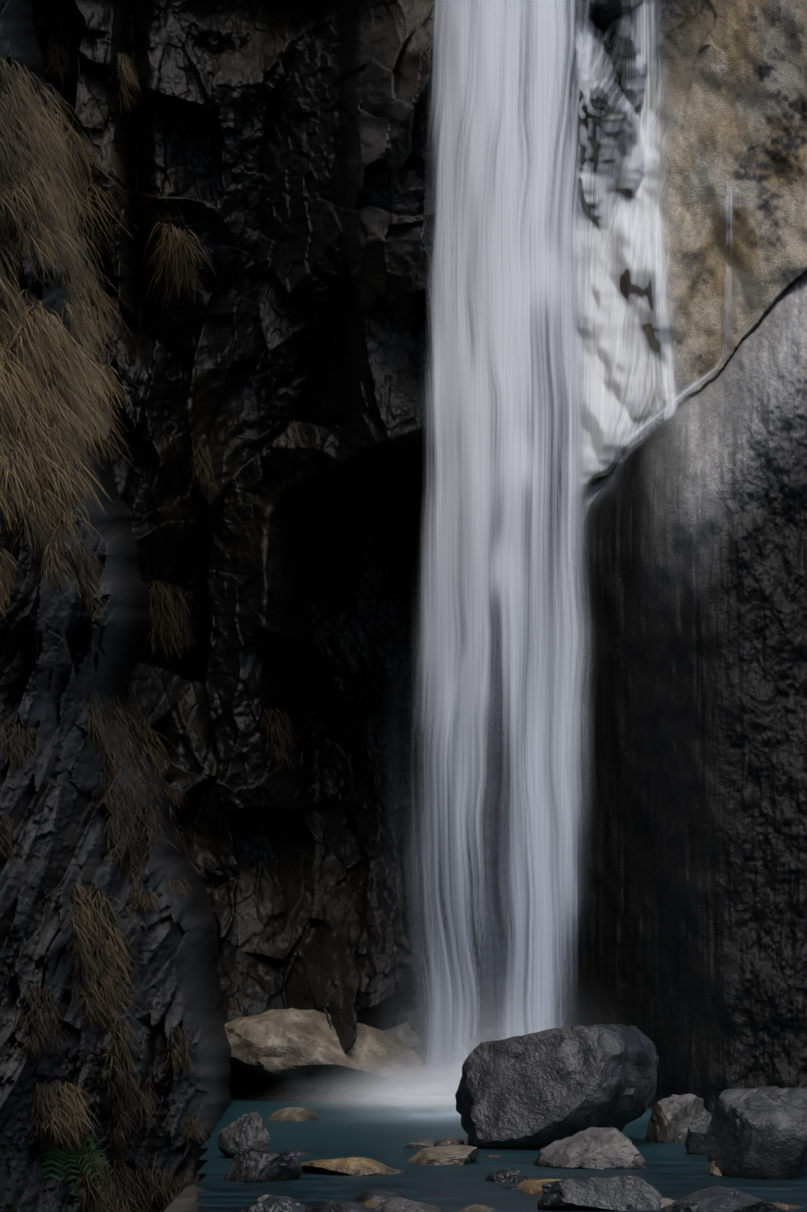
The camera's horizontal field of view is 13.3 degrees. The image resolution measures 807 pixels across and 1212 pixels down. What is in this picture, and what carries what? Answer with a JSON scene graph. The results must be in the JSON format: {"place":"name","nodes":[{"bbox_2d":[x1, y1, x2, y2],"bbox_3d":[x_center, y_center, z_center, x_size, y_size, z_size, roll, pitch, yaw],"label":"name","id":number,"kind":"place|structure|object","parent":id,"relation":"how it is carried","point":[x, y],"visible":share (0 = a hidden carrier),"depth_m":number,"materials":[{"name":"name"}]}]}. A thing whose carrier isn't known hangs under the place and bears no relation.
{"place":"outdoors","nodes":[
{"label":"outdoors","id":0,"kind":"place"},
{"bbox_2d":[163,1184,205,1211],"bbox_3d":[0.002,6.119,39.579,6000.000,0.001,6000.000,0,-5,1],"label":"riverbed ground","id":1,"kind":"structure","parent":0,"point":[185,1199],"depth_m":31.91,"materials":[{"name":"grey stone"}]},
{"bbox_2d":[350,949,604,1109],"bbox_3d":[1.014,5.120,39.622,3.647,2.597,0.210,0,-5,1],"label":"water spray","id":2,"kind":"object","parent":1,"relation":"on","point":[481,1033],"visible":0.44,"depth_m":39.63,"materials":[{"name":"white liquid"}]},
{"bbox_2d":[455,1024,658,1149],"bbox_3d":[1.533,4.923,34.390,2.042,1.556,1.703,0,-5,1],"label":"boulder","id":3,"kind":"object","parent":1,"relation":"on","point":[540,1090],"visible":0.88,"depth_m":33.85,"materials":[{"name":"grey stone"}]},
{"bbox_2d":[0,0,806,1211],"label":"cliff rock","id":4,"kind":"object","parent":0,"point":[276,158],"visible":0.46,"depth_m":42.13,"materials":[{"name":"black stone"}]},
{"bbox_2d":[10,1134,115,1211],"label":"fern fronds","id":5,"kind":"object","parent":4,"relation":"on","point":[53,1149],"visible":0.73,"depth_m":31.28,"materials":[{"name":"green plant"}]},
{"bbox_2d":[0,33,304,1211],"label":"dry grass tufts","id":6,"kind":"object","parent":4,"relation":"on","point":[40,349],"visible":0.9,"depth_m":34.83,"materials":[{"name":"brown plant"}]},
{"bbox_2d":[544,0,734,526],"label":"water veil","id":7,"kind":"object","parent":4,"relation":"on","point":[625,274],"visible":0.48,"depth_m":42.37,"materials":[{"name":"white liquid"}]},
{"bbox_2d":[194,1095,806,1211],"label":"pool water","id":8,"kind":"structure","parent":0,"point":[674,1171],"depth_m":31.45,"materials":[{"name":"teal liquid"}]},
{"bbox_2d":[217,1111,269,1156],"bbox_3d":[-1.480,5.107,32.758,0.426,0.651,0.438,4,-6,-43],"label":"stone","id":9,"kind":"object","parent":8,"relation":"in","point":[248,1131],"visible":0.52,"depth_m":32.66,"materials":[{"name":"grey stone"}]},
{"bbox_2d":[255,1194,269,1200],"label":"rock","id":10,"kind":"object","parent":8,"relation":"on","point":[262,1197],"visible":0.1,"depth_m":28.23,"materials":[{"name":"grey stone"}]},
{"bbox_2d":[223,1149,302,1182],"bbox_3d":[-1.283,4.971,30.230,0.622,0.455,0.599,-3,-6,37],"label":"stone","id":11,"kind":"object","parent":8,"relation":"in","point":[247,1166],"visible":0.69,"depth_m":30.06,"materials":[{"name":"grey stone"}]},
{"bbox_2d":[240,1195,306,1211],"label":"stone","id":12,"kind":"object","parent":8,"relation":"on","point":[273,1203],"visible":1,"depth_m":26.76,"materials":[{"name":"grey stone"}]},
{"bbox_2d":[268,1107,319,1121],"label":"rock","id":13,"kind":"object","parent":8,"relation":"on","point":[296,1114],"depth_m":37.85,"materials":[{"name":"beige stone"}]},
{"bbox_2d":[279,1150,311,1155],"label":"rock","id":14,"kind":"object","parent":8,"relation":"on","point":[292,1152],"visible":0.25,"depth_m":32.99,"materials":[{"name":"grey stone"}]},
{"bbox_2d":[224,1008,425,1099],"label":"boulder","id":15,"kind":"object","parent":8,"relation":"on","point":[281,1047],"visible":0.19,"depth_m":41.27,"materials":[{"name":"beige stone"}]},
{"bbox_2d":[307,1201,372,1211],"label":"stone","id":16,"kind":"object","parent":8,"relation":"on","point":[336,1206],"visible":1,"depth_m":26.71,"materials":[{"name":"grey stone"}]},
{"bbox_2d":[300,1157,392,1175],"bbox_3d":[-0.474,5.086,31.041,0.883,0.315,0.821,1,-5,-16],"label":"rock","id":17,"kind":"object","parent":8,"relation":"on","point":[356,1166],"visible":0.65,"depth_m":30.77,"materials":[{"name":"brown stone"}]},
{"bbox_2d":[258,1086,455,1114],"bbox_3d":[0.551,5.531,38.730,5.092,0.355,0.029,0,-5,1],"label":"water spray","id":18,"kind":"object","parent":8,"relation":"on","point":[436,1100],"visible":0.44,"depth_m":38.74,"materials":[{"name":"white liquid"}]},
{"bbox_2d":[267,1066,460,1113],"bbox_3d":[0.240,5.499,39.036,3.849,0.665,0.054,0,-5,1],"label":"water spray","id":19,"kind":"object","parent":8,"relation":"on","point":[434,1088],"visible":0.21,"depth_m":39.04,"materials":[{"name":"white liquid"}]},
{"bbox_2d":[360,1199,380,1207],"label":"rock","id":20,"kind":"object","parent":8,"relation":"on","point":[370,1203],"visible":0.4,"depth_m":27.73,"materials":[{"name":"brown stone"}]},
{"bbox_2d":[312,1056,434,1104],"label":"water spray","id":21,"kind":"object","parent":8,"relation":"on","point":[378,1079],"depth_m":40.55,"materials":[{"name":"white liquid"}]},
{"bbox_2d":[354,1190,403,1201],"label":"rock","id":22,"kind":"object","parent":8,"relation":"on","point":[377,1195],"visible":0.4,"depth_m":28.17,"materials":[{"name":"grey stone"}]},
{"bbox_2d":[311,1043,474,1110],"bbox_3d":[0.844,5.457,39.425,3.888,1.085,0.088,0,-5,1],"label":"water spray","id":23,"kind":"object","parent":8,"relation":"on","point":[453,1073],"visible":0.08,"depth_m":39.43,"materials":[{"name":"white liquid"}]},
{"bbox_2d":[385,1169,405,1173],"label":"rock","id":24,"kind":"object","parent":8,"relation":"on","point":[394,1171],"visible":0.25,"depth_m":30.88,"materials":[{"name":"grey stone"}]},
{"bbox_2d":[383,1022,424,1063],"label":"pale rock slab","id":25,"kind":"object","parent":8,"relation":"on","point":[392,1031],"depth_m":42.38,"materials":[{"name":"grey stone"}]},
{"bbox_2d":[374,1197,442,1211],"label":"stone","id":26,"kind":"object","parent":8,"relation":"on","point":[396,1204],"visible":1,"depth_m":27.11,"materials":[{"name":"grey stone"}]},
{"bbox_2d":[403,1139,436,1147],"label":"rock","id":27,"kind":"object","parent":8,"relation":"on","point":[422,1143],"visible":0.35,"depth_m":33.87,"materials":[{"name":"grey stone"}]},
{"bbox_2d":[408,1145,478,1164],"bbox_3d":[0.351,5.167,32.081,0.690,0.325,0.586,0,-5,1],"label":"tan stone","id":28,"kind":"object","parent":8,"relation":"on","point":[453,1155],"visible":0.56,"depth_m":31.98,"materials":[{"name":"beige stone"}]},
{"bbox_2d":[437,1138,463,1144],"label":"rock","id":29,"kind":"object","parent":8,"relation":"on","point":[451,1141],"visible":0.31,"depth_m":34.37,"materials":[{"name":"stone"}]},
{"bbox_2d":[457,1204,495,1211],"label":"stone","id":30,"kind":"object","parent":8,"relation":"in","point":[477,1208],"visible":1,"depth_m":27.05,"materials":[{"name":"beige stone"}]},
{"bbox_2d":[372,0,599,1105],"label":"waterfall","id":31,"kind":"structure","parent":8,"relation":"on","point":[504,272],"depth_m":40.26,"materials":[{"name":"liquid"}]},
{"bbox_2d":[485,1155,504,1156],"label":"rock","id":32,"kind":"object","parent":8,"relation":"on","point":[494,1156],"visible":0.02,"depth_m":32.80,"materials":[{"name":"grey stone"}]},
{"bbox_2d":[484,1168,528,1182],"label":"stone","id":33,"kind":"object","parent":8,"relation":"in","point":[515,1175],"visible":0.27,"depth_m":30.05,"materials":[{"name":"grey stone"}]},
{"bbox_2d":[502,1185,518,1189],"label":"rock","id":34,"kind":"object","parent":8,"relation":"on","point":[513,1187],"visible":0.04,"depth_m":29.26,"materials":[{"name":"grey stone"}]},
{"bbox_2d":[518,1179,561,1193],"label":"rock","id":35,"kind":"object","parent":8,"relation":"on","point":[532,1186],"visible":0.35,"depth_m":28.92,"materials":[{"name":"brown stone"}]},
{"bbox_2d":[533,1127,646,1168],"bbox_3d":[1.687,5.057,31.714,0.898,0.554,0.875,2,-5,-19],"label":"boulder","id":36,"kind":"object","parent":8,"relation":"in","point":[601,1148],"visible":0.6,"depth_m":31.55,"materials":[{"name":"grey stone"}]},
{"bbox_2d":[537,1176,661,1210],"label":"long boulder","id":37,"kind":"object","parent":8,"relation":"on","point":[623,1193],"visible":0.94,"depth_m":27.41,"materials":[{"name":"grey stone"}]},
{"bbox_2d":[661,1198,674,1207],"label":"rock","id":38,"kind":"object","parent":8,"relation":"on","point":[665,1202],"visible":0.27,"depth_m":27.52,"materials":[{"name":"beige stone"}]},
{"bbox_2d":[644,1094,710,1142],"bbox_3d":[2.737,5.263,34.904,0.673,0.702,0.457,3,-6,-36],"label":"boulder","id":39,"kind":"object","parent":8,"relation":"on","point":[673,1116],"visible":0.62,"depth_m":34.72,"materials":[{"name":"grey stone"}]},
{"bbox_2d":[685,1114,711,1154],"bbox_3d":[2.875,5.159,33.139,0.323,0.592,0.401,3,-5,-30],"label":"boulder","id":40,"kind":"object","parent":8,"relation":"on","point":[695,1136],"visible":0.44,"depth_m":33.08,"materials":[{"name":"grey stone"}]},
{"bbox_2d":[710,1161,720,1175],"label":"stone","id":41,"kind":"object","parent":8,"relation":"in","point":[715,1170],"visible":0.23,"depth_m":30.71,"materials":[{"name":"brown stone"}]},
{"bbox_2d":[653,1185,791,1211],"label":"boulder","id":42,"kind":"object","parent":8,"relation":"in","point":[717,1198],"visible":1,"depth_m":25.52,"materials":[{"name":"grey stone"}]},
{"bbox_2d":[704,1086,806,1179],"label":"boulder","id":43,"kind":"object","parent":8,"relation":"in","point":[758,1133],"visible":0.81,"depth_m":30.41,"materials":[{"name":"grey stone"}]},
{"bbox_2d":[772,1202,803,1208],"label":"rock","id":44,"kind":"object","parent":8,"relation":"on","point":[785,1206],"visible":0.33,"depth_m":27.53,"materials":[{"name":"brown stone"}]}
]}

